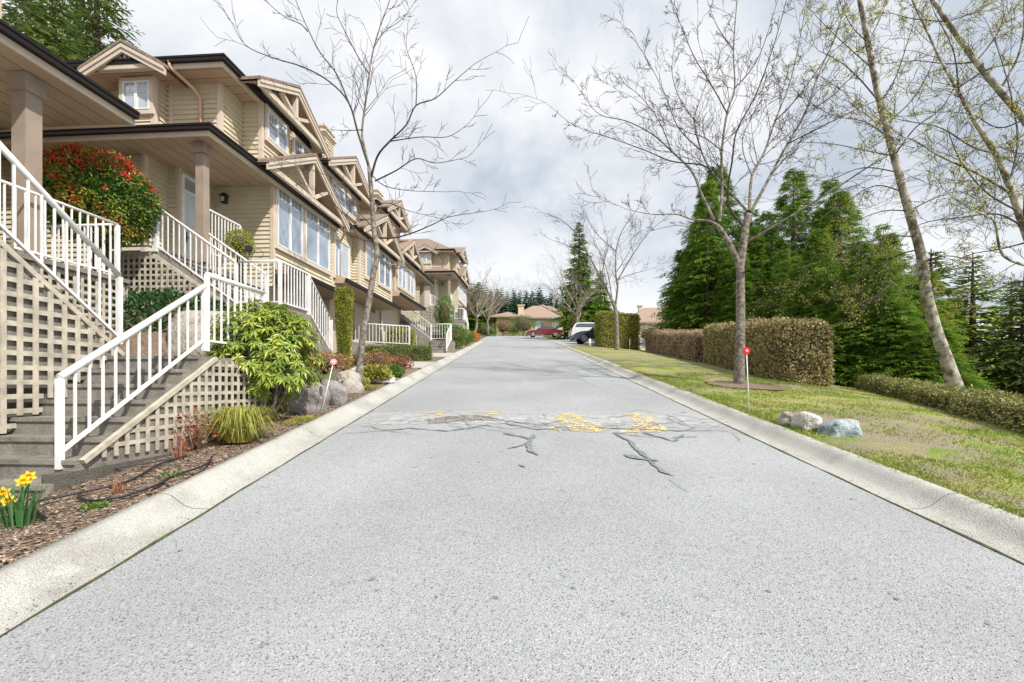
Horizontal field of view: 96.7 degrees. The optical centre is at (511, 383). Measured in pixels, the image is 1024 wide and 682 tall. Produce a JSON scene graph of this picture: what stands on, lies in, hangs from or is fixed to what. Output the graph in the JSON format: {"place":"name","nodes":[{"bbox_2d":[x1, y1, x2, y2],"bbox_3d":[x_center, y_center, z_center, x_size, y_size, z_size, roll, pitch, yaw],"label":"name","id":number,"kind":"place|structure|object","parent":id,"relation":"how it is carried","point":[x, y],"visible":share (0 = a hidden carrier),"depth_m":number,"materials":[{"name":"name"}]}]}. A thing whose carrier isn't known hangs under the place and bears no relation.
{"place":"outdoors","nodes":[
{"label":"outdoors","id":0,"kind":"place"},
{"bbox_2d":[0,340,1023,681],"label":"road","id":1,"kind":"structure","parent":0,"point":[266,578],"depth_m":2.92,"materials":[{"name":"grey asphalt"}]},
{"bbox_2d":[0,342,481,634],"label":"kerb","id":2,"kind":"structure","parent":1,"relation":"on","point":[81,555],"depth_m":3.59,"materials":[{"name":"concrete"}]},
{"bbox_2d":[0,343,1023,636],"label":"gutter gap","id":3,"kind":"structure","parent":1,"relation":"on","point":[370,411],"depth_m":3.65,"materials":[{"name":"grey concrete"}]},
{"bbox_2d":[349,411,725,426],"bbox_3d":[0.400,0.590,7.718,5.940,0.179,1.299,0,0,0],"label":"hump surface","id":4,"kind":"object","parent":1,"relation":"on","point":[395,418],"visible":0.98,"depth_m":7.45,"materials":[{"name":"grey asphalt"}]},
{"bbox_2d":[424,415,500,422],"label":"broken asphalt","id":5,"kind":"structure","parent":4,"relation":"on","point":[454,419],"depth_m":7.29,"materials":[{"name":"grey asphalt"}]},
{"bbox_2d":[417,411,666,432],"bbox_3d":[0.268,0.610,7.427,4.337,0.230,1.553,0,0,14],"label":"road marking","id":6,"kind":"object","parent":1,"relation":"on","point":[621,431],"visible":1,"depth_m":7.14,"materials":[{"name":"yellow paint"}]},
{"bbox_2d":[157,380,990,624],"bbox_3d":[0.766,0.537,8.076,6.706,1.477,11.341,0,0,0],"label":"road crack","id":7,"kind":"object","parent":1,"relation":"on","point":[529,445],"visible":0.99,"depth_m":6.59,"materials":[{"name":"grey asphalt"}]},
{"bbox_2d":[547,339,1023,562],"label":"kerb","id":8,"kind":"structure","parent":1,"relation":"on","point":[984,523],"depth_m":4.58,"materials":[{"name":"concrete"}]},
{"bbox_2d":[2,0,1023,339],"label":"sky","id":9,"kind":"structure","parent":0,"point":[528,159],"materials":[{"name":"white"}]},
{"bbox_2d":[490,335,551,335],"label":"grass verge","id":10,"kind":"object","parent":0,"point":[510,335],"depth_m":67.91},
{"bbox_2d":[510,314,536,335],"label":"round shrub","id":11,"kind":"object","parent":10,"relation":"on","point":[523,325],"visible":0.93,"depth_m":65.58,"materials":[{"name":"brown plant"}]},
{"bbox_2d":[480,336,642,340],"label":"cross road","id":12,"kind":"structure","parent":0,"point":[505,338],"depth_m":54.52,"materials":[{"name":"grey asphalt"}]},
{"bbox_2d":[526,326,562,336],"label":"parked car","id":13,"kind":"object","parent":12,"relation":"on","point":[545,330],"visible":0.91,"depth_m":58.64,"materials":[{"name":"red paint"}]},
{"bbox_2d":[553,340,644,345],"bbox_3d":[9.950,-3.666,40.050,12.100,1.767,13.700,0,0,0],"label":"parking area","id":14,"kind":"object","parent":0,"point":[566,342],"visible":0.2,"depth_m":37.26,"materials":[{"name":"concrete"}]},
{"bbox_2d":[521,237,621,322],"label":"street tree","id":15,"kind":"object","parent":14,"relation":"on","point":[578,310],"visible":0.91,"depth_m":43.92,"materials":[{"name":"grey plant"}]},
{"bbox_2d":[568,322,594,339],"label":"parked car","id":16,"kind":"object","parent":14,"relation":"on","point":[580,326],"visible":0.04,"depth_m":40.97,"materials":[{"name":"silver metal"}]},
{"bbox_2d":[570,327,594,343],"bbox_3d":[6.950,-3.966,36.379,4.427,1.500,2.043,0,0,0],"label":"parked car","id":17,"kind":"object","parent":14,"relation":"on","point":[581,337],"visible":0.45,"depth_m":35.48,"materials":[{"name":"blue paint"}]},
{"bbox_2d":[269,334,1015,396],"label":"terrain","id":18,"kind":"structure","parent":0,"point":[327,376],"depth_m":10.53,"materials":[{"name":"plant"}]},
{"bbox_2d":[2,0,61,50],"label":"fir tree","id":19,"kind":"object","parent":18,"relation":"on","point":[8,14],"visible":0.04,"depth_m":32.65,"materials":[{"name":"green plant"}]},
{"bbox_2d":[2,0,86,60],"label":"fir tree","id":20,"kind":"object","parent":18,"relation":"on","point":[52,45],"visible":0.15,"depth_m":26.49,"materials":[{"name":"green plant"}]},
{"bbox_2d":[0,0,139,338],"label":"townhouse","id":21,"kind":"structure","parent":18,"relation":"on","point":[42,88],"depth_m":6.76,"materials":[{"name":"brown"}]},
{"bbox_2d":[39,0,143,59],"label":"fir tree","id":22,"kind":"object","parent":18,"relation":"on","point":[96,26],"visible":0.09,"depth_m":31.72,"materials":[{"name":"green plant"}]},
{"bbox_2d":[0,141,272,496],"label":"entry staircase","id":23,"kind":"structure","parent":18,"relation":"on","point":[79,403],"depth_m":4.96,"materials":[{"name":"white paint"}]},
{"bbox_2d":[0,38,352,356],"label":"townhouse","id":24,"kind":"structure","parent":18,"relation":"on","point":[183,143],"depth_m":11.08,"materials":[{"name":"beige wood"}]},
{"bbox_2d":[119,76,154,114],"bbox_3d":[-8.717,-6.675,10.548,0.880,0.870,0.060,0,0,4],"label":"window","id":25,"kind":"structure","parent":24,"relation":"in","point":[138,92],"depth_m":10.55,"materials":[{"name":"glass"}]},
{"bbox_2d":[185,192,194,258],"bbox_3d":[-7.990,-3.690,11.540,0.100,2.060,0.780,0,0,4],"label":"door","id":26,"kind":"structure","parent":24,"relation":"in","point":[189,199],"depth_m":11.31,"materials":[{"name":"metal"}]},
{"bbox_2d":[264,103,288,155],"bbox_3d":[-6.286,-6.735,12.215,0.060,0.950,1.100,0,0,4],"label":"window","id":27,"kind":"structure","parent":24,"relation":"in","point":[276,130],"depth_m":12.17,"materials":[{"name":"white glass"}]},
{"bbox_2d":[263,286,314,322],"bbox_3d":[-6.910,-1.675,14.195,0.056,2.350,2.900,0,0,4],"label":"garage door","id":28,"kind":"structure","parent":24,"relation":"in","point":[270,287],"depth_m":14.16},
{"bbox_2d":[274,187,304,261],"bbox_3d":[-6.242,-4.525,12.834,0.060,1.810,1.460,0,0,4],"label":"window","id":29,"kind":"structure","parent":24,"relation":"in","point":[289,215],"depth_m":12.78,"materials":[{"name":"white glass"}]},
{"bbox_2d":[291,131,312,177],"bbox_3d":[-6.197,-6.715,13.490,0.060,0.910,1.170,0,0,4],"label":"window","id":30,"kind":"structure","parent":24,"relation":"in","point":[298,146],"depth_m":13.31,"materials":[{"name":"glass"}]},
{"bbox_2d":[303,208,331,275],"bbox_3d":[-6.133,-4.515,14.404,0.060,1.790,1.720,0,0,4],"label":"window","id":31,"kind":"structure","parent":24,"relation":"in","point":[317,234],"depth_m":14.36,"materials":[{"name":"glass"}]},
{"bbox_2d":[333,233,339,277],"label":"window","id":32,"kind":"structure","parent":24,"relation":"in","point":[336,239],"depth_m":15.56,"materials":[{"name":"white paint"}]},
{"bbox_2d":[340,238,350,279],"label":"window","id":33,"kind":"structure","parent":24,"relation":"in","point":[345,248],"depth_m":17.10,"materials":[{"name":"white glass"}]},
{"bbox_2d":[0,309,418,567],"bbox_3d":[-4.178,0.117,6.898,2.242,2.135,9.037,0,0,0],"label":"bark mulch","id":34,"kind":"object","parent":18,"relation":"on","point":[5,559],"visible":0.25,"depth_m":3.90,"materials":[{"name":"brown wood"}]},
{"bbox_2d":[0,471,61,528],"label":"daffodil clump","id":35,"kind":"object","parent":34,"relation":"on","point":[20,511],"visible":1,"depth_m":3.32,"materials":[{"name":"green plant"}]},
{"bbox_2d":[42,142,162,272],"bbox_3d":[-7.696,-2.861,8.462,2.141,3.226,1.978,0,0,0],"label":"photinia shrub","id":36,"kind":"object","parent":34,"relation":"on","point":[119,189],"visible":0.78,"depth_m":8.02,"materials":[{"name":"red plant"}]},
{"bbox_2d":[34,455,187,518],"bbox_3d":[-3.658,0.893,4.187,0.407,0.228,1.632,0,0,0],"label":"irrigation hose","id":37,"kind":"object","parent":34,"relation":"on","point":[98,488],"visible":0.87,"depth_m":3.98,"materials":[{"name":"black rubber"}]},
{"bbox_2d":[77,455,212,501],"bbox_3d":[-3.294,0.871,4.316,0.488,0.185,1.257,0,0,22],"label":"irrigation hose","id":38,"kind":"object","parent":34,"relation":"on","point":[80,497],"visible":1,"depth_m":3.91,"materials":[{"name":"black rubber"}]},
{"bbox_2d":[107,284,238,332],"bbox_3d":[-6.261,-1.131,8.298,2.976,1.356,1.599,0,0,0],"label":"ivy patch","id":39,"kind":"object","parent":34,"relation":"on","point":[163,298],"visible":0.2,"depth_m":7.86,"materials":[{"name":"green plant"}]},
{"bbox_2d":[166,429,192,458],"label":"twiggy plant","id":40,"kind":"object","parent":34,"relation":"on","point":[181,446],"visible":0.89,"depth_m":4.99,"materials":[{"name":"brown plant"}]},
{"bbox_2d":[173,406,221,451],"bbox_3d":[-3.724,0.547,5.342,0.498,0.567,0.438,0,0,0],"label":"shrub","id":41,"kind":"object","parent":34,"relation":"on","point":[196,442],"visible":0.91,"depth_m":5.32,"materials":[{"name":"brown plant"}]},
{"bbox_2d":[164,310,256,357],"bbox_3d":[-4.962,-0.744,7.812,1.749,1.074,0.983,0,0,0],"label":"boulder","id":42,"kind":"object","parent":34,"relation":"on","point":[174,340],"visible":0.2,"depth_m":7.47,"materials":[{"name":"beige stone"}]},
{"bbox_2d":[224,228,255,290],"bbox_3d":[-6.245,-2.440,10.451,0.675,2.381,0.681,0,0,0],"label":"topiary shrub","id":43,"kind":"object","parent":34,"relation":"on","point":[240,241],"visible":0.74,"depth_m":10.35,"materials":[{"name":"green plant"}]},
{"bbox_2d":[189,404,293,442],"bbox_3d":[-3.469,0.499,5.734,1.318,0.459,1.359,0,0,0],"label":"sedge clump","id":44,"kind":"object","parent":34,"relation":"on","point":[240,424],"visible":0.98,"depth_m":5.59,"materials":[{"name":"green plant"}]},
{"bbox_2d":[203,298,326,421],"bbox_3d":[-3.812,-0.343,7.003,1.827,1.974,1.583,0,0,0],"label":"rhododendron shrub","id":45,"kind":"object","parent":34,"relation":"on","point":[287,346],"visible":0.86,"depth_m":6.65,"materials":[{"name":"green plant"}]},
{"bbox_2d":[277,381,330,412],"bbox_3d":[-3.607,0.252,7.900,0.828,0.634,0.703,0,0,0],"label":"boulder","id":46,"kind":"object","parent":34,"relation":"on","point":[308,399],"visible":0.54,"depth_m":7.67,"materials":[{"name":"grey stone"}]},
{"bbox_2d":[307,350,353,374],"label":"ground cover","id":47,"kind":"object","parent":34,"relation":"on","point":[327,358],"visible":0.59,"depth_m":9.18,"materials":[{"name":"brown plant"}]},
{"bbox_2d":[320,379,348,405],"bbox_3d":[-3.353,0.227,8.577,0.564,0.632,0.560,0,0,0],"label":"boulder","id":48,"kind":"object","parent":34,"relation":"on","point":[339,393],"visible":0.57,"depth_m":8.39,"materials":[{"name":"grey stone"}]},
{"bbox_2d":[334,370,363,392],"bbox_3d":[-3.591,0.076,9.996,0.648,0.778,0.626,0,0,0],"label":"boulder","id":49,"kind":"object","parent":34,"relation":"on","point":[350,380],"visible":0.41,"depth_m":9.86,"materials":[{"name":"beige stone"}]},
{"bbox_2d":[363,363,394,383],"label":"shrub","id":50,"kind":"object","parent":34,"relation":"on","point":[372,371],"visible":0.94,"depth_m":11.25,"materials":[{"name":"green plant"}]},
{"bbox_2d":[364,348,393,365],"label":"shrub","id":51,"kind":"object","parent":34,"relation":"on","point":[377,359],"visible":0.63,"depth_m":14.35,"materials":[{"name":"brown plant"}]},
{"bbox_2d":[120,207,343,373],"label":"entry staircase","id":52,"kind":"structure","parent":18,"relation":"on","point":[180,272],"depth_m":9.03,"materials":[{"name":"white paint"}]},
{"bbox_2d":[333,286,355,370],"bbox_3d":[-4.613,-1.501,12.557,0.659,2.362,0.648,0,0,0],"label":"column shrub","id":53,"kind":"object","parent":18,"relation":"on","point":[343,301],"visible":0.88,"depth_m":12.43,"materials":[{"name":"green plant"}]},
{"bbox_2d":[317,123,404,343],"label":"townhouse","id":54,"kind":"structure","parent":18,"relation":"on","point":[339,168],"depth_m":17.81,"materials":[{"name":"beige wood"}]},
{"bbox_2d":[331,177,357,222],"bbox_3d":[-6.040,-6.595,16.447,0.060,0.830,2.120,0,0,4],"label":"window","id":55,"kind":"structure","parent":54,"relation":"in","point":[347,204],"depth_m":16.48,"materials":[{"name":"glass"}]},
{"bbox_2d":[354,305,376,343],"bbox_3d":[-6.513,-2.150,20.298,0.056,2.300,2.500,0,0,4],"label":"garage door","id":56,"kind":"structure","parent":54,"relation":"in","point":[358,316],"depth_m":19.85,"materials":[{"name":"beige"}]},
{"bbox_2d":[364,241,375,283],"bbox_3d":[-5.830,-5.010,18.720,0.060,1.560,1.070,0,0,4],"label":"window","id":57,"kind":"structure","parent":54,"relation":"in","point":[369,249],"depth_m":18.57,"materials":[{"name":"glass"}]},
{"bbox_2d":[378,252,390,291],"bbox_3d":[-5.708,-5.113,20.469,0.060,1.666,1.670,0,0,4],"label":"window","id":58,"kind":"structure","parent":54,"relation":"in","point":[384,276],"depth_m":20.43,"materials":[{"name":"white glass"}]},
{"bbox_2d":[202,0,528,383],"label":"street tree","id":59,"kind":"object","parent":18,"relation":"on","point":[362,339],"visible":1,"depth_m":10.73,"materials":[{"name":"grey plant"}]},
{"bbox_2d":[360,189,434,343],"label":"townhouse","id":60,"kind":"structure","parent":18,"relation":"on","point":[406,280],"depth_m":22.92,"materials":[{"name":"beige"}]},
{"bbox_2d":[380,310,397,343],"bbox_3d":[-6.296,-2.850,23.398,0.056,2.300,2.500,0,0,4],"label":"garage door","id":61,"kind":"structure","parent":60,"relation":"in","point":[390,317],"depth_m":22.88,"materials":[{"name":"beige"}]},
{"bbox_2d":[397,262,406,292],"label":"window","id":62,"kind":"structure","parent":60,"relation":"in","point":[401,273],"depth_m":22.87,"materials":[{"name":"glass"}]},
{"bbox_2d":[406,267,414,297],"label":"window","id":63,"kind":"structure","parent":60,"relation":"in","point":[410,276],"depth_m":24.36,"materials":[{"name":"glass"}]},
{"bbox_2d":[400,309,454,352],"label":"entry staircase","id":64,"kind":"structure","parent":18,"relation":"on","point":[438,346],"depth_m":25.13,"materials":[{"name":"white paint"}]},
{"bbox_2d":[401,239,470,339],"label":"townhouse","id":65,"kind":"structure","parent":18,"relation":"on","point":[446,271],"depth_m":37.06,"materials":[{"name":"wood"}]},
{"bbox_2d":[429,357,443,360],"bbox_3d":[-5.130,-1.085,19.650,4.140,0.348,2.700,0,0,0],"label":"planting bed","id":66,"kind":"object","parent":18,"relation":"on","point":[435,358],"visible":0.15,"depth_m":19.80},
{"bbox_2d":[352,322,409,354],"bbox_3d":[-5.625,-1.811,18.850,2.778,1.422,0.200,0,0,-19],"label":"guard railing","id":67,"kind":"object","parent":66,"relation":"on","point":[354,345],"visible":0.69,"depth_m":18.86,"materials":[{"name":"white paint"}]},
{"bbox_2d":[364,343,433,360],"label":"clipped hedge","id":68,"kind":"object","parent":66,"relation":"on","point":[419,354],"visible":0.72,"depth_m":18.47,"materials":[{"name":"green plant"}]},
{"bbox_2d":[384,327,415,348],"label":"clipped hedge","id":69,"kind":"object","parent":66,"relation":"on","point":[404,336],"visible":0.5,"depth_m":20.55,"materials":[{"name":"green plant"}]},
{"bbox_2d":[433,293,454,333],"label":"round shrub","id":70,"kind":"object","parent":18,"relation":"on","point":[443,317],"visible":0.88,"depth_m":30.24,"materials":[{"name":"green plant"}]},
{"bbox_2d":[424,294,468,343],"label":"entry staircase","id":71,"kind":"structure","parent":18,"relation":"on","point":[430,316],"depth_m":35.10,"materials":[{"name":"wood"}]},
{"bbox_2d":[451,340,479,351],"bbox_3d":[-5.130,-3.078,35.100,4.140,2.812,21.800,0,0,0],"label":"planting bed","id":72,"kind":"object","parent":18,"relation":"on","point":[460,348],"visible":0.08,"depth_m":30.95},
{"bbox_2d":[441,324,468,348],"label":"round shrub","id":73,"kind":"object","parent":72,"relation":"on","point":[457,337],"visible":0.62,"depth_m":27.87,"materials":[{"name":"green plant"}]},
{"bbox_2d":[467,282,495,334],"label":"tree","id":74,"kind":"object","parent":18,"relation":"on","point":[471,318],"visible":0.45,"depth_m":84.26,"materials":[{"name":"plant"}]},
{"bbox_2d":[466,260,518,331],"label":"street tree","id":75,"kind":"object","parent":18,"relation":"on","point":[476,316],"visible":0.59,"depth_m":50.02,"materials":[{"name":"grey plant"}]},
{"bbox_2d":[469,273,519,334],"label":"street tree","id":76,"kind":"object","parent":18,"relation":"on","point":[488,315],"visible":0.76,"depth_m":62.15,"materials":[{"name":"grey plant"}]},
{"bbox_2d":[466,283,589,334],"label":"forest","id":77,"kind":"object","parent":18,"relation":"on","point":[511,306],"visible":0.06,"depth_m":119.49,"materials":[{"name":"green plant"}]},
{"bbox_2d":[490,304,566,334],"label":"bungalow","id":78,"kind":"object","parent":18,"relation":"on","point":[541,315],"visible":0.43,"depth_m":76.00,"materials":[{"name":"beige"}]},
{"bbox_2d":[519,240,608,336],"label":"street tree","id":79,"kind":"object","parent":18,"relation":"on","point":[560,286],"visible":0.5,"depth_m":51.73,"materials":[{"name":"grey plant"}]},
{"bbox_2d":[549,223,608,338],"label":"fir tree","id":80,"kind":"object","parent":18,"relation":"on","point":[590,316],"visible":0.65,"depth_m":49.49,"materials":[{"name":"green plant"}]},
{"bbox_2d":[582,270,620,318],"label":"fir tree","id":81,"kind":"object","parent":18,"relation":"on","point":[605,300],"visible":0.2,"depth_m":51.69,"materials":[{"name":"green plant"}]},
{"bbox_2d":[636,305,663,350],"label":"bungalow","id":82,"kind":"object","parent":18,"relation":"on","point":[645,314],"visible":0.2,"depth_m":66.24,"materials":[{"name":"beige paint"}]},
{"bbox_2d":[640,164,767,348],"bbox_3d":[14.246,-7.907,30.921,11.346,13.874,10.439,0,0,0],"label":"cedar tree","id":83,"kind":"object","parent":18,"relation":"on","point":[690,308],"visible":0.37,"depth_m":29.72,"materials":[{"name":"green plant"}]},
{"bbox_2d":[707,225,790,323],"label":"cedar tree","id":84,"kind":"object","parent":18,"relation":"on","point":[728,304],"visible":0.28,"depth_m":26.70,"materials":[{"name":"green plant"}]},
{"bbox_2d":[745,248,814,318],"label":"cedar tree","id":85,"kind":"object","parent":18,"relation":"on","point":[781,270],"visible":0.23,"depth_m":23.96,"materials":[{"name":"green plant"}]},
{"bbox_2d":[733,167,869,316],"bbox_3d":[17.042,-6.537,27.977,10.503,13.355,10.014,0,0,-44],"label":"cedar tree","id":86,"kind":"object","parent":18,"relation":"on","point":[781,203],"visible":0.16,"depth_m":27.14,"materials":[{"name":"green plant"}]},
{"bbox_2d":[776,229,862,363],"bbox_3d":[13.320,-3.329,19.915,5.219,6.937,5.673,0,0,41],"label":"cedar tree","id":87,"kind":"object","parent":18,"relation":"on","point":[814,267],"visible":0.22,"depth_m":19.78,"materials":[{"name":"green plant"}]},
{"bbox_2d":[777,190,921,345],"bbox_3d":[17.668,-4.891,24.814,9.330,11.256,10.365,0,0,0],"label":"cedar tree","id":88,"kind":"object","parent":18,"relation":"on","point":[850,213],"visible":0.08,"depth_m":24.59,"materials":[{"name":"green plant"}]},
{"bbox_2d":[803,241,943,387],"bbox_3d":[13.333,-2.332,17.252,5.900,6.105,5.428,0,0,-34],"label":"cedar tree","id":89,"kind":"object","parent":18,"relation":"on","point":[834,315],"visible":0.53,"depth_m":16.16,"materials":[{"name":"green plant"}]},
{"bbox_2d":[843,231,990,389],"bbox_3d":[18.474,-3.091,22.047,6.904,8.330,7.670,0,0,20],"label":"cedar tree","id":90,"kind":"object","parent":18,"relation":"on","point":[915,300],"visible":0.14,"depth_m":20.66,"materials":[{"name":"green plant"}]},
{"bbox_2d":[833,298,1003,400],"bbox_3d":[13.804,-0.953,16.049,5.219,4.162,5.673,0,0,-22],"label":"cedar tree","id":91,"kind":"object","parent":18,"relation":"on","point":[926,362],"visible":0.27,"depth_m":15.21,"materials":[{"name":"green plant"}]},
{"bbox_2d":[856,0,1023,260],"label":"alder tree","id":92,"kind":"object","parent":18,"relation":"on","point":[990,79],"visible":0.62,"depth_m":12.53,"materials":[{"name":"grey plant"}]},
{"bbox_2d":[911,249,993,383],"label":"fir tree","id":93,"kind":"object","parent":18,"relation":"on","point":[940,265],"visible":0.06,"depth_m":25.52,"materials":[{"name":"green plant"}]},
{"bbox_2d":[941,252,1020,393],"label":"fir tree","id":94,"kind":"object","parent":18,"relation":"on","point":[974,333],"visible":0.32,"depth_m":21.81,"materials":[{"name":"green plant"}]},
{"bbox_2d":[959,276,1023,396],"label":"fir tree","id":95,"kind":"object","parent":18,"relation":"on","point":[1005,366],"visible":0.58,"depth_m":17.07,"materials":[{"name":"green plant"}]},
{"bbox_2d":[980,278,1021,364],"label":"fir tree","id":96,"kind":"object","parent":18,"relation":"on","point":[1002,299],"visible":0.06,"depth_m":27.01,"materials":[{"name":"green plant"}]},
{"bbox_2d":[568,345,1023,520],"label":"lawn","id":97,"kind":"structure","parent":0,"point":[642,361],"depth_m":6.84,"materials":[{"name":"green plant"}]},
{"bbox_2d":[524,178,693,349],"bbox_3d":[6.118,-7.325,28.613,11.246,10.754,4.963,0,0,-8],"label":"street tree","id":98,"kind":"object","parent":97,"relation":"on","point":[616,320],"visible":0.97,"depth_m":28.57,"materials":[{"name":"grey plant"}]},
{"bbox_2d":[594,310,640,349],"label":"clipped hedge","id":99,"kind":"object","parent":97,"relation":"on","point":[604,328],"visible":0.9,"depth_m":31.77,"materials":[{"name":"green plant"}]},
{"bbox_2d":[644,326,703,361],"bbox_3d":[9.669,-2.379,26.556,1.974,3.016,10.282,0,0,3],"label":"clipped hedge","id":100,"kind":"object","parent":97,"relation":"on","point":[686,344],"visible":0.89,"depth_m":24.32,"materials":[{"name":"brown plant"}]},
{"bbox_2d":[704,381,787,389],"bbox_3d":[5.831,0.027,11.317,1.960,0.234,1.676,0,0,0],"label":"mulch ring","id":101,"kind":"object","parent":97,"relation":"on","point":[750,384],"visible":0.91,"depth_m":11.13,"materials":[{"name":"brown soil"}]},
{"bbox_2d":[497,0,1020,383],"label":"street tree","id":102,"kind":"object","parent":97,"relation":"on","point":[739,258],"visible":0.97,"depth_m":11.68,"materials":[{"name":"grey plant"}]},
{"bbox_2d":[702,314,835,385],"bbox_3d":[9.129,-1.366,17.245,2.087,2.971,8.560,0,0,8],"label":"clipped hedge","id":103,"kind":"object","parent":97,"relation":"on","point":[778,346],"visible":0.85,"depth_m":13.54,"materials":[{"name":"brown plant"}]},
{"bbox_2d":[791,411,822,430],"bbox_3d":[4.199,0.567,6.458,0.397,0.363,0.329,0,0,0],"label":"lawn stone","id":104,"kind":"object","parent":97,"relation":"on","point":[802,420],"visible":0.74,"depth_m":6.35,"materials":[{"name":"grey stone"}]},
{"bbox_2d":[817,419,861,436],"bbox_3d":[4.388,0.629,6.104,0.522,0.337,0.360,0,0,0],"label":"lawn stone","id":105,"kind":"object","parent":97,"relation":"on","point":[843,428],"visible":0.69,"depth_m":5.96,"materials":[{"name":"grey stone"}]},
{"bbox_2d":[729,0,1023,387],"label":"alder tree","id":106,"kind":"object","parent":97,"relation":"on","point":[950,372],"visible":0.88,"depth_m":12.87,"materials":[{"name":"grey plant"}]},
{"bbox_2d":[799,0,1023,321],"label":"alder tree","id":107,"kind":"object","parent":97,"relation":"on","point":[1013,194],"visible":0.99,"depth_m":10.51,"materials":[{"name":"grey plant"}]},
{"bbox_2d":[852,373,1023,433],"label":"clipped hedge","id":108,"kind":"object","parent":97,"relation":"on","point":[988,405],"visible":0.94,"depth_m":8.84,"materials":[{"name":"green plant"}]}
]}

